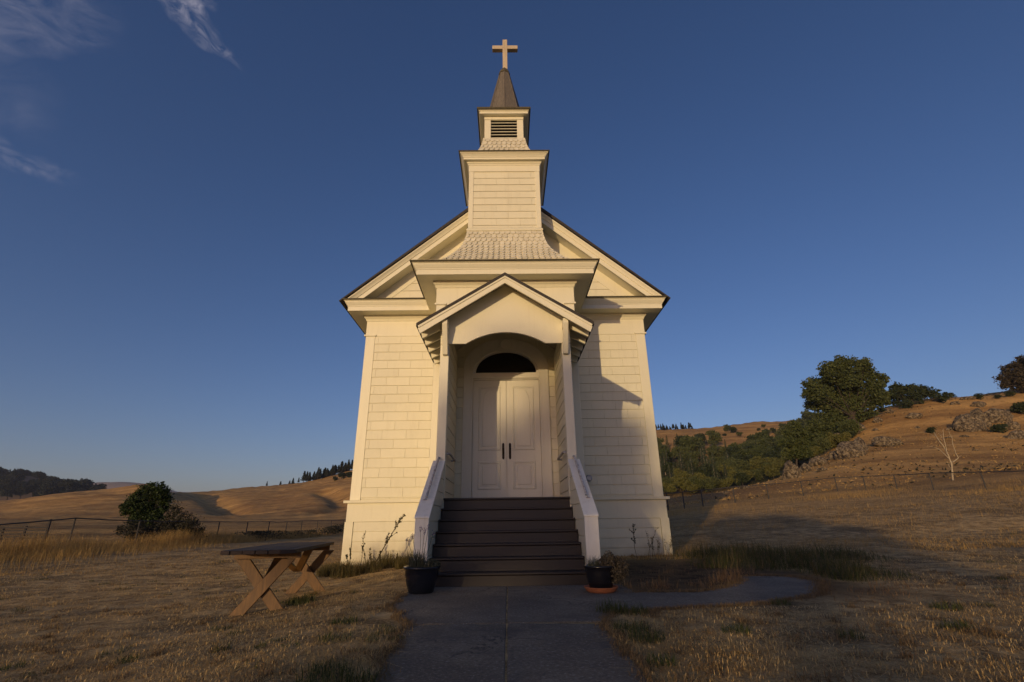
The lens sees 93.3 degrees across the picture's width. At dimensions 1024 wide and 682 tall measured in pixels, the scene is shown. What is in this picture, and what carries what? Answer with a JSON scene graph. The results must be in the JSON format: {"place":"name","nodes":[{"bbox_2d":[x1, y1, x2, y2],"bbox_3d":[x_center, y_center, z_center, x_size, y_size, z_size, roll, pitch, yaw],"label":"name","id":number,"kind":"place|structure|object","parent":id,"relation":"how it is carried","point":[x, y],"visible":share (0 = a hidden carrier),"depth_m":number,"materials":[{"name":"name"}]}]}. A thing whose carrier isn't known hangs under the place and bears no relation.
{"place":"outdoors","nodes":[
{"label":"outdoors","id":0,"kind":"place"},
{"bbox_2d":[0,476,39,500],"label":"hill","id":1,"kind":"structure","parent":0,"point":[28,478],"depth_m":532.89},
{"bbox_2d":[0,484,17,499],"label":"broadleaf tree","id":2,"kind":"object","parent":1,"relation":"on","point":[8,490],"visible":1,"depth_m":472.43,"materials":[{"name":"green plant"}]},
{"bbox_2d":[5,472,26,483],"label":"broadleaf tree","id":3,"kind":"object","parent":1,"relation":"on","point":[18,477],"visible":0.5,"depth_m":530.16,"materials":[{"name":"green plant"}]},
{"bbox_2d":[13,485,32,498],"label":"broadleaf tree","id":4,"kind":"object","parent":1,"relation":"on","point":[21,491],"visible":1,"depth_m":478.13,"materials":[{"name":"green plant"}]},
{"bbox_2d":[26,480,43,496],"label":"broadleaf tree","id":5,"kind":"object","parent":1,"relation":"on","point":[36,485],"visible":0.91,"depth_m":486.87,"materials":[{"name":"green plant"}]},
{"bbox_2d":[78,480,90,490],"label":"broadleaf tree","id":6,"kind":"object","parent":1,"relation":"on","point":[85,484],"visible":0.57,"depth_m":523.78,"materials":[{"name":"green plant"}]},
{"bbox_2d":[88,483,106,490],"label":"broadleaf tree","id":7,"kind":"object","parent":1,"relation":"on","point":[102,486],"visible":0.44,"depth_m":522.16,"materials":[{"name":"green plant"}]},
{"bbox_2d":[93,482,176,491],"bbox_3d":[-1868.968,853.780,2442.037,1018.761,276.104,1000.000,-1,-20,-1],"label":"hills","id":8,"kind":"structure","parent":0,"point":[110,485],"depth_m":2400.94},
{"bbox_2d":[0,527,337,571],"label":"tall oat grass","id":9,"kind":"structure","parent":0,"point":[172,541],"depth_m":18.39,"materials":[{"name":"brown plant"}]},
{"bbox_2d":[0,390,1023,681],"bbox_3d":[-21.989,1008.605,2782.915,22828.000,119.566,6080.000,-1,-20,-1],"label":"ground","id":10,"kind":"structure","parent":0,"point":[290,504],"depth_m":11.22,"materials":[{"name":"brown plant"}]},
{"bbox_2d":[0,519,51,539],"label":"corral fence","id":11,"kind":"object","parent":10,"relation":"on","point":[24,531],"visible":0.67,"depth_m":42.45,"materials":[{"name":"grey wood"}]},
{"bbox_2d":[37,484,58,495],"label":"broadleaf tree","id":12,"kind":"object","parent":10,"relation":"on","point":[48,489],"visible":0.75,"depth_m":449.00,"materials":[{"name":"green plant"}]},
{"bbox_2d":[40,482,59,492],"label":"broadleaf tree","id":13,"kind":"object","parent":10,"relation":"on","point":[55,485],"visible":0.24,"depth_m":465.31,"materials":[{"name":"green plant"}]},
{"bbox_2d":[58,479,80,492],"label":"broadleaf tree","id":14,"kind":"object","parent":10,"relation":"on","point":[64,485],"visible":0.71,"depth_m":461.84,"materials":[{"name":"green plant"}]},
{"bbox_2d":[118,481,175,530],"bbox_3d":[-20.588,9.790,27.280,2.934,3.650,2.358,-1,-20,-1],"label":"shrub","id":15,"kind":"object","parent":10,"relation":"on","point":[141,505],"visible":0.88,"depth_m":27.06,"materials":[{"name":"green plant"}]},
{"bbox_2d":[110,500,206,544],"bbox_3d":[-18.864,9.893,25.956,5.270,2.589,2.895,-1,-20,-1],"label":"bramble","id":16,"kind":"object","parent":10,"relation":"on","point":[186,525],"visible":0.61,"depth_m":25.76,"materials":[{"name":"green plant"}]},
{"bbox_2d":[0,518,345,549],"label":"wire fence","id":17,"kind":"object","parent":10,"relation":"on","point":[138,529],"visible":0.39,"depth_m":22.03,"materials":[{"name":"grey metal"}]},
{"bbox_2d":[220,542,333,615],"bbox_3d":[-3.129,3.226,6.650,0.860,0.766,2.597,2,-21,-8],"label":"picnic table","id":18,"kind":"object","parent":10,"relation":"on","point":[281,554],"visible":0.92,"depth_m":5.94,"materials":[{"name":"brown wood"}]},
{"bbox_2d":[232,524,343,540],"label":"grass","id":19,"kind":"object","parent":10,"relation":"on","point":[335,529],"visible":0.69,"depth_m":37.09,"materials":[{"name":"brown plant"}]},
{"bbox_2d":[316,549,412,578],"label":"wall weeds","id":20,"kind":"object","parent":10,"relation":"on","point":[339,570],"depth_m":10.21,"materials":[{"name":"plant"}]},
{"bbox_2d":[377,514,405,559],"bbox_3d":[-2.946,4.811,11.595,0.737,1.242,0.133,-3,-21,5],"label":"tall weed","id":21,"kind":"object","parent":10,"relation":"on","point":[387,540],"visible":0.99,"depth_m":11.64,"materials":[{"name":"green plant"}]},
{"bbox_2d":[339,40,672,586],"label":"church","id":22,"kind":"structure","parent":10,"relation":"on","point":[506,435],"depth_m":12.44,"materials":[{"name":"paint"}]},
{"bbox_2d":[472,380,506,497],"bbox_3d":[-0.524,2.252,11.195,0.786,2.778,0.111,-1,-20,-1],"label":"door","id":23,"kind":"structure","parent":22,"relation":"in","point":[489,456],"depth_m":11.18,"materials":[{"name":"paint"}]},
{"bbox_2d":[506,380,542,496],"bbox_3d":[0.270,2.245,11.204,0.786,2.778,0.111,-1,-20,-1],"label":"door","id":24,"kind":"structure","parent":22,"relation":"in","point":[524,468],"depth_m":11.20,"materials":[{"name":"paint"}]},
{"bbox_2d":[0,533,1022,681],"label":"green grass tufts","id":25,"kind":"object","parent":10,"relation":"on","point":[298,601],"visible":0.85,"depth_m":3.83,"materials":[{"name":"plant"}]},
{"bbox_2d":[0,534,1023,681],"bbox_3d":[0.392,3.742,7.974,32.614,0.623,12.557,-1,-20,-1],"label":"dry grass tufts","id":26,"kind":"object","parent":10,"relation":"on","point":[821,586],"visible":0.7,"depth_m":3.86,"materials":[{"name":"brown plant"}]},
{"bbox_2d":[0,459,1023,575],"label":"meadow grass","id":27,"kind":"structure","parent":10,"relation":"on","point":[864,542],"depth_m":15.03,"materials":[{"name":"brown plant"}]},
{"bbox_2d":[660,451,667,474],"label":"conifer tree","id":28,"kind":"object","parent":10,"relation":"on","point":[664,462],"visible":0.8,"depth_m":179.63,"materials":[{"name":"green plant"}]},
{"bbox_2d":[658,449,673,467],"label":"broadleaf tree","id":29,"kind":"object","parent":10,"relation":"on","point":[670,454],"visible":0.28,"depth_m":196.04,"materials":[{"name":"green plant"}]},
{"bbox_2d":[662,476,672,490],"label":"broadleaf tree","id":30,"kind":"object","parent":10,"relation":"on","point":[666,479],"visible":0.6,"depth_m":144.39,"materials":[{"name":"green plant"}]},
{"bbox_2d":[662,462,678,473],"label":"broadleaf tree","id":31,"kind":"object","parent":10,"relation":"on","point":[665,467],"visible":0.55,"depth_m":175.69,"materials":[{"name":"green plant"}]},
{"bbox_2d":[666,484,677,495],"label":"broadleaf tree","id":32,"kind":"object","parent":10,"relation":"on","point":[671,487],"visible":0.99,"depth_m":135.33,"materials":[{"name":"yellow plant"}]},
{"bbox_2d":[671,473,688,490],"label":"broadleaf tree","id":33,"kind":"object","parent":10,"relation":"on","point":[682,476],"visible":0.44,"depth_m":143.80,"materials":[{"name":"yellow plant"}]},
{"bbox_2d":[672,468,687,475],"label":"broadleaf tree","id":34,"kind":"object","parent":10,"relation":"on","point":[678,470],"visible":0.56,"depth_m":152.93,"materials":[{"name":"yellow plant"}]},
{"bbox_2d":[670,446,691,459],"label":"broadleaf tree","id":35,"kind":"object","parent":10,"relation":"on","point":[682,449],"visible":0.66,"depth_m":207.78,"materials":[{"name":"green plant"}]},
{"bbox_2d":[674,477,690,493],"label":"broadleaf tree","id":36,"kind":"object","parent":10,"relation":"on","point":[681,481],"visible":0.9,"depth_m":139.39,"materials":[{"name":"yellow plant"}]},
{"bbox_2d":[678,439,696,451],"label":"broadleaf tree","id":37,"kind":"object","parent":10,"relation":"on","point":[685,443],"visible":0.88,"depth_m":226.63,"materials":[{"name":"green plant"}]},
{"bbox_2d":[678,435,704,451],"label":"broadleaf tree","id":38,"kind":"object","parent":10,"relation":"on","point":[698,443],"visible":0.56,"depth_m":229.60,"materials":[{"name":"green plant"}]},
{"bbox_2d":[687,484,699,493],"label":"broadleaf tree","id":39,"kind":"object","parent":10,"relation":"on","point":[692,487],"visible":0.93,"depth_m":135.25,"materials":[{"name":"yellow plant"}]},
{"bbox_2d":[688,476,704,493],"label":"broadleaf tree","id":40,"kind":"object","parent":10,"relation":"on","point":[696,480],"visible":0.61,"depth_m":137.37,"materials":[{"name":"green plant"}]},
{"bbox_2d":[698,463,715,476],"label":"broadleaf tree","id":41,"kind":"object","parent":10,"relation":"on","point":[706,468],"visible":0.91,"depth_m":162.84,"materials":[{"name":"green plant"}]},
{"bbox_2d":[702,476,719,491],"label":"broadleaf tree","id":42,"kind":"object","parent":10,"relation":"on","point":[712,482],"visible":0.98,"depth_m":139.19,"materials":[{"name":"green plant"}]},
{"bbox_2d":[706,430,722,445],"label":"broadleaf tree","id":43,"kind":"object","parent":10,"relation":"on","point":[716,435],"visible":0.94,"depth_m":247.99,"materials":[{"name":"green plant"}]},
{"bbox_2d":[708,445,724,458],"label":"broadleaf tree","id":44,"kind":"object","parent":10,"relation":"on","point":[716,451],"visible":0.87,"depth_m":214.23,"materials":[{"name":"green plant"}]},
{"bbox_2d":[717,479,725,490],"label":"broadleaf tree","id":45,"kind":"object","parent":10,"relation":"on","point":[722,483],"visible":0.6,"depth_m":142.06,"materials":[{"name":"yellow plant"}]},
{"bbox_2d":[714,460,737,471],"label":"broadleaf tree","id":46,"kind":"object","parent":10,"relation":"on","point":[721,462],"visible":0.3,"depth_m":176.52,"materials":[{"name":"green plant"}]},
{"bbox_2d":[718,464,735,475],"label":"broadleaf tree","id":47,"kind":"object","parent":10,"relation":"on","point":[721,468],"visible":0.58,"depth_m":164.68,"materials":[{"name":"green plant"}]},
{"bbox_2d":[721,477,734,489],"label":"broadleaf tree","id":48,"kind":"object","parent":10,"relation":"on","point":[729,480],"visible":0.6,"depth_m":143.26,"materials":[{"name":"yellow plant"}]},
{"bbox_2d":[723,446,741,456],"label":"broadleaf tree","id":49,"kind":"object","parent":10,"relation":"on","point":[730,450],"visible":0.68,"depth_m":206.95,"materials":[{"name":"green plant"}]},
{"bbox_2d":[727,442,744,448],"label":"broadleaf tree","id":50,"kind":"object","parent":10,"relation":"on","point":[735,444],"visible":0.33,"depth_m":215.78,"materials":[{"name":"green plant"}]},
{"bbox_2d":[727,470,745,485],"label":"broadleaf tree","id":51,"kind":"object","parent":10,"relation":"on","point":[730,474],"visible":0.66,"depth_m":146.15,"materials":[{"name":"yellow plant"}]},
{"bbox_2d":[727,459,750,470],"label":"broadleaf tree","id":52,"kind":"object","parent":10,"relation":"on","point":[741,464],"visible":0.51,"depth_m":166.23,"materials":[{"name":"green plant"}]},
{"bbox_2d":[731,454,746,460],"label":"broadleaf tree","id":53,"kind":"object","parent":10,"relation":"on","point":[739,456],"visible":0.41,"depth_m":188.80,"materials":[{"name":"green plant"}]},
{"bbox_2d":[732,472,749,485],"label":"broadleaf tree","id":54,"kind":"object","parent":10,"relation":"on","point":[742,476],"visible":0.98,"depth_m":144.67,"materials":[{"name":"green plant"}]},
{"bbox_2d":[742,470,754,484],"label":"broadleaf tree","id":55,"kind":"object","parent":10,"relation":"on","point":[749,473],"visible":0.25,"depth_m":150.62,"materials":[{"name":"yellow plant"}]},
{"bbox_2d":[748,430,767,439],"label":"broadleaf tree","id":56,"kind":"object","parent":10,"relation":"on","point":[763,433],"visible":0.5,"depth_m":240.79,"materials":[{"name":"green plant"}]},
{"bbox_2d":[754,435,773,441],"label":"broadleaf tree","id":57,"kind":"object","parent":10,"relation":"on","point":[768,438],"visible":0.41,"depth_m":230.11,"materials":[{"name":"green plant"}]},
{"bbox_2d":[760,456,777,465],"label":"broadleaf tree","id":58,"kind":"object","parent":10,"relation":"on","point":[768,460],"visible":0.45,"depth_m":167.40,"materials":[{"name":"green plant"}]},
{"bbox_2d":[761,451,780,457],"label":"broadleaf tree","id":59,"kind":"object","parent":10,"relation":"on","point":[771,454],"visible":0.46,"depth_m":193.43,"materials":[{"name":"green plant"}]},
{"bbox_2d":[764,467,781,477],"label":"broadleaf tree","id":60,"kind":"object","parent":10,"relation":"on","point":[772,472],"visible":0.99,"depth_m":152.26,"materials":[{"name":"green plant"}]},
{"bbox_2d":[778,457,794,465],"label":"broadleaf tree","id":61,"kind":"object","parent":10,"relation":"on","point":[785,460],"visible":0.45,"depth_m":181.02,"materials":[{"name":"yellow plant"}]},
{"bbox_2d":[782,460,801,479],"bbox_3d":[33.968,16.237,58.897,2.206,3.369,2.495,-7,-21,16],"label":"boulder","id":62,"kind":"object","parent":10,"relation":"on","point":[791,470],"visible":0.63,"depth_m":58.18,"materials":[{"name":"grey stone"}]},
{"bbox_2d":[663,535,925,583],"bbox_3d":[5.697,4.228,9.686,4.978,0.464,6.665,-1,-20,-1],"label":"long green grass","id":63,"kind":"structure","parent":10,"relation":"on","point":[802,560],"depth_m":9.00,"materials":[{"name":"plant"}]},
{"bbox_2d":[777,420,816,465],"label":"oak tree","id":64,"kind":"object","parent":10,"relation":"on","point":[796,448],"visible":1,"depth_m":82.77,"materials":[{"name":"green plant"}]},
{"bbox_2d":[800,463,811,471],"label":"boulder","id":65,"kind":"object","parent":10,"relation":"on","point":[804,467],"visible":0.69,"depth_m":65.33,"materials":[{"name":"stone"}]},
{"bbox_2d":[800,411,815,421],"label":"broadleaf tree","id":66,"kind":"object","parent":10,"relation":"on","point":[807,415],"visible":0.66,"depth_m":284.66,"materials":[{"name":"green plant"}]},
{"bbox_2d":[809,456,826,466],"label":"boulder","id":67,"kind":"object","parent":10,"relation":"on","point":[816,461],"visible":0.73,"depth_m":71.15,"materials":[{"name":"stone"}]},
{"bbox_2d":[815,437,831,453],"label":"broadleaf tree","id":68,"kind":"object","parent":10,"relation":"on","point":[823,444],"visible":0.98,"depth_m":97.74,"materials":[{"name":"green plant"}]},
{"bbox_2d":[834,431,851,442],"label":"broadleaf tree","id":69,"kind":"object","parent":10,"relation":"on","point":[841,438],"visible":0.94,"depth_m":96.96,"materials":[{"name":"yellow plant"}]},
{"bbox_2d":[663,470,1023,510],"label":"wire fence","id":70,"kind":"object","parent":10,"relation":"on","point":[932,486],"visible":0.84,"depth_m":36.95,"materials":[{"name":"grey metal"}]},
{"bbox_2d":[831,429,856,437],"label":"broadleaf tree","id":71,"kind":"object","parent":10,"relation":"on","point":[840,432],"visible":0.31,"depth_m":99.90,"materials":[{"name":"green plant"}]},
{"bbox_2d":[666,392,1023,505],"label":"hillside grass clumps","id":72,"kind":"object","parent":10,"relation":"on","point":[926,461],"visible":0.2,"depth_m":54.77,"materials":[{"name":"plant"}]},
{"bbox_2d":[667,473,1023,532],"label":"tall hillside grass","id":73,"kind":"structure","parent":10,"relation":"on","point":[854,494],"depth_m":29.99,"materials":[{"name":"brown plant"}]},
{"bbox_2d":[668,391,1023,505],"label":"hillside scrub","id":74,"kind":"object","parent":10,"relation":"on","point":[955,464],"visible":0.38,"depth_m":54.95,"materials":[{"name":"brown plant"}]},
{"bbox_2d":[832,419,859,431],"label":"bush","id":75,"kind":"object","parent":10,"relation":"on","point":[848,422],"visible":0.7,"depth_m":100.56,"materials":[{"name":"green plant"}]},
{"bbox_2d":[800,354,893,453],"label":"bay tree","id":76,"kind":"object","parent":10,"relation":"on","point":[835,392],"visible":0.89,"depth_m":109.89,"materials":[{"name":"green plant"}]},
{"bbox_2d":[834,422,863,433],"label":"broadleaf tree","id":77,"kind":"object","parent":10,"relation":"on","point":[852,427],"visible":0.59,"depth_m":100.01,"materials":[{"name":"green plant"}]},
{"bbox_2d":[833,441,866,459],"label":"boulder","id":78,"kind":"object","parent":10,"relation":"on","point":[846,449],"visible":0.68,"depth_m":71.53,"materials":[{"name":"grey stone"}]},
{"bbox_2d":[852,437,868,450],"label":"boulder","id":79,"kind":"object","parent":10,"relation":"on","point":[859,440],"visible":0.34,"depth_m":78.21,"materials":[{"name":"stone"}]},
{"bbox_2d":[871,436,904,446],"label":"boulder","id":80,"kind":"object","parent":10,"relation":"on","point":[884,441],"visible":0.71,"depth_m":79.67,"materials":[{"name":"grey stone"}]},
{"bbox_2d":[905,413,922,418],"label":"boulder","id":81,"kind":"object","parent":10,"relation":"on","point":[914,415],"visible":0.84,"depth_m":105.04,"materials":[{"name":"stone"}]},
{"bbox_2d":[879,381,956,411],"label":"oak tree","id":82,"kind":"object","parent":10,"relation":"on","point":[906,396],"visible":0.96,"depth_m":122.04,"materials":[{"name":"green plant"}]},
{"bbox_2d":[920,432,958,479],"bbox_3d":[37.441,9.756,41.516,3.402,4.394,1.131,-1,-20,-1],"label":"dead tree","id":83,"kind":"object","parent":10,"relation":"on","point":[951,462],"visible":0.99,"depth_m":41.55,"materials":[{"name":"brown wood"}]},
{"bbox_2d":[959,396,977,399],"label":"boulder","id":84,"kind":"object","parent":10,"relation":"on","point":[969,398],"visible":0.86,"depth_m":120.66,"materials":[{"name":"stone"}]},
{"bbox_2d":[952,413,987,431],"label":"boulder","id":85,"kind":"object","parent":10,"relation":"on","point":[967,422],"visible":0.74,"depth_m":90.78,"materials":[{"name":"grey stone"}]},
{"bbox_2d":[970,401,986,406],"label":"boulder","id":86,"kind":"object","parent":10,"relation":"on","point":[978,404],"visible":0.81,"depth_m":112.66,"materials":[{"name":"stone"}]},
{"bbox_2d":[973,393,984,399],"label":"hillside bush","id":87,"kind":"object","parent":10,"relation":"on","point":[978,395],"visible":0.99,"depth_m":120.03,"materials":[{"name":"green plant"}]},
{"bbox_2d":[970,408,991,426],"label":"boulder","id":88,"kind":"object","parent":10,"relation":"on","point":[979,413],"visible":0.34,"depth_m":94.99,"materials":[{"name":"stone"}]},
{"bbox_2d":[984,408,1013,423],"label":"boulder","id":89,"kind":"object","parent":10,"relation":"on","point":[994,415],"visible":0.59,"depth_m":97.81,"materials":[{"name":"grey stone"}]},
{"bbox_2d":[990,423,1009,432],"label":"hillside bush","id":90,"kind":"object","parent":10,"relation":"on","point":[1001,428],"visible":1,"depth_m":87.53,"materials":[{"name":"green plant"}]},
{"bbox_2d":[992,354,1023,393],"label":"oak tree","id":91,"kind":"object","parent":10,"relation":"on","point":[1011,375],"visible":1,"depth_m":124.56,"materials":[{"name":"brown plant"}]},
{"bbox_2d":[1004,391,1015,396],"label":"hillside bush","id":92,"kind":"object","parent":10,"relation":"on","point":[1007,394],"visible":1,"depth_m":119.20,"materials":[{"name":"green plant"}]},
{"bbox_2d":[1005,421,1020,429],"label":"boulder","id":93,"kind":"object","parent":10,"relation":"on","point":[1013,425],"visible":0.48,"depth_m":89.92,"materials":[{"name":"stone"}]},
{"bbox_2d":[1007,430,1023,438],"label":"boulder","id":94,"kind":"object","parent":10,"relation":"on","point":[1016,434],"visible":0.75,"depth_m":80.95,"materials":[{"name":"stone"}]},
{"bbox_2d":[1010,401,1023,413],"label":"hillside bush","id":95,"kind":"object","parent":10,"relation":"on","point":[1019,406],"visible":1,"depth_m":104.19,"materials":[{"name":"green plant"}]},
{"bbox_2d":[0,0,1023,491],"label":"sky","id":96,"kind":"structure","parent":0,"point":[192,192],"materials":[{"name":"blue"}]},
{"bbox_2d":[373,576,818,681],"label":"path","id":97,"kind":"structure","parent":0,"point":[459,635],"depth_m":4.05,"materials":[{"name":"concrete"}]},
{"bbox_2d":[403,566,439,593],"bbox_3d":[-1.184,3.117,6.321,0.479,0.315,0.479,-1,-20,-1],"label":"flower pot","id":98,"kind":"object","parent":97,"relation":"on","point":[421,580],"visible":0.9,"depth_m":6.16,"materials":[{"name":"black plastic"}]},
{"bbox_2d":[405,525,439,567],"bbox_3d":[-1.236,2.757,6.501,0.672,0.558,0.587,-8,-22,19],"label":"lavender plant","id":99,"kind":"object","parent":98,"relation":"on","point":[414,562],"visible":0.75,"depth_m":6.37,"materials":[{"name":"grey plant"}]},
{"bbox_2d":[423,559,440,569],"bbox_3d":[-1.050,2.949,6.369,0.258,0.171,0.260,18,-27,-40],"label":"succulent plant","id":100,"kind":"object","parent":98,"relation":"in","point":[433,563],"visible":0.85,"depth_m":6.33,"materials":[{"name":"green plant"}]},
{"bbox_2d":[584,585,618,592],"bbox_3d":[1.139,3.165,6.171,0.444,0.062,0.444,-1,-20,-1],"label":"pot saucer","id":101,"kind":"object","parent":97,"relation":"on","point":[601,590],"visible":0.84,"depth_m":6.01,"materials":[{"name":"ceramic"}]},
{"bbox_2d":[583,564,615,587],"bbox_3d":[1.137,3.038,6.219,0.418,0.285,0.418,-1,-20,-1],"label":"flower pot","id":102,"kind":"object","parent":101,"relation":"on","point":[599,576],"visible":0.7,"depth_m":6.08,"materials":[{"name":"black plastic"}]},
{"bbox_2d":[584,555,600,565],"bbox_3d":[1.038,2.872,6.264,0.433,0.209,0.454,14,-25,-33],"label":"grassy plant","id":103,"kind":"object","parent":102,"relation":"in","point":[590,562],"visible":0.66,"depth_m":6.27,"materials":[{"name":"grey plant"}]},
{"bbox_2d":[597,550,629,583],"bbox_3d":[1.312,2.908,6.218,0.438,0.400,0.348,-1,-20,-1],"label":"trailing plant","id":104,"kind":"object","parent":102,"relation":"in","point":[619,563],"visible":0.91,"depth_m":6.15,"materials":[{"name":"brown plant"}]},
{"bbox_2d":[615,558,1023,606],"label":"dry bed grass","id":105,"kind":"structure","parent":0,"point":[664,583],"depth_m":6.58,"materials":[{"name":"brown plant"}]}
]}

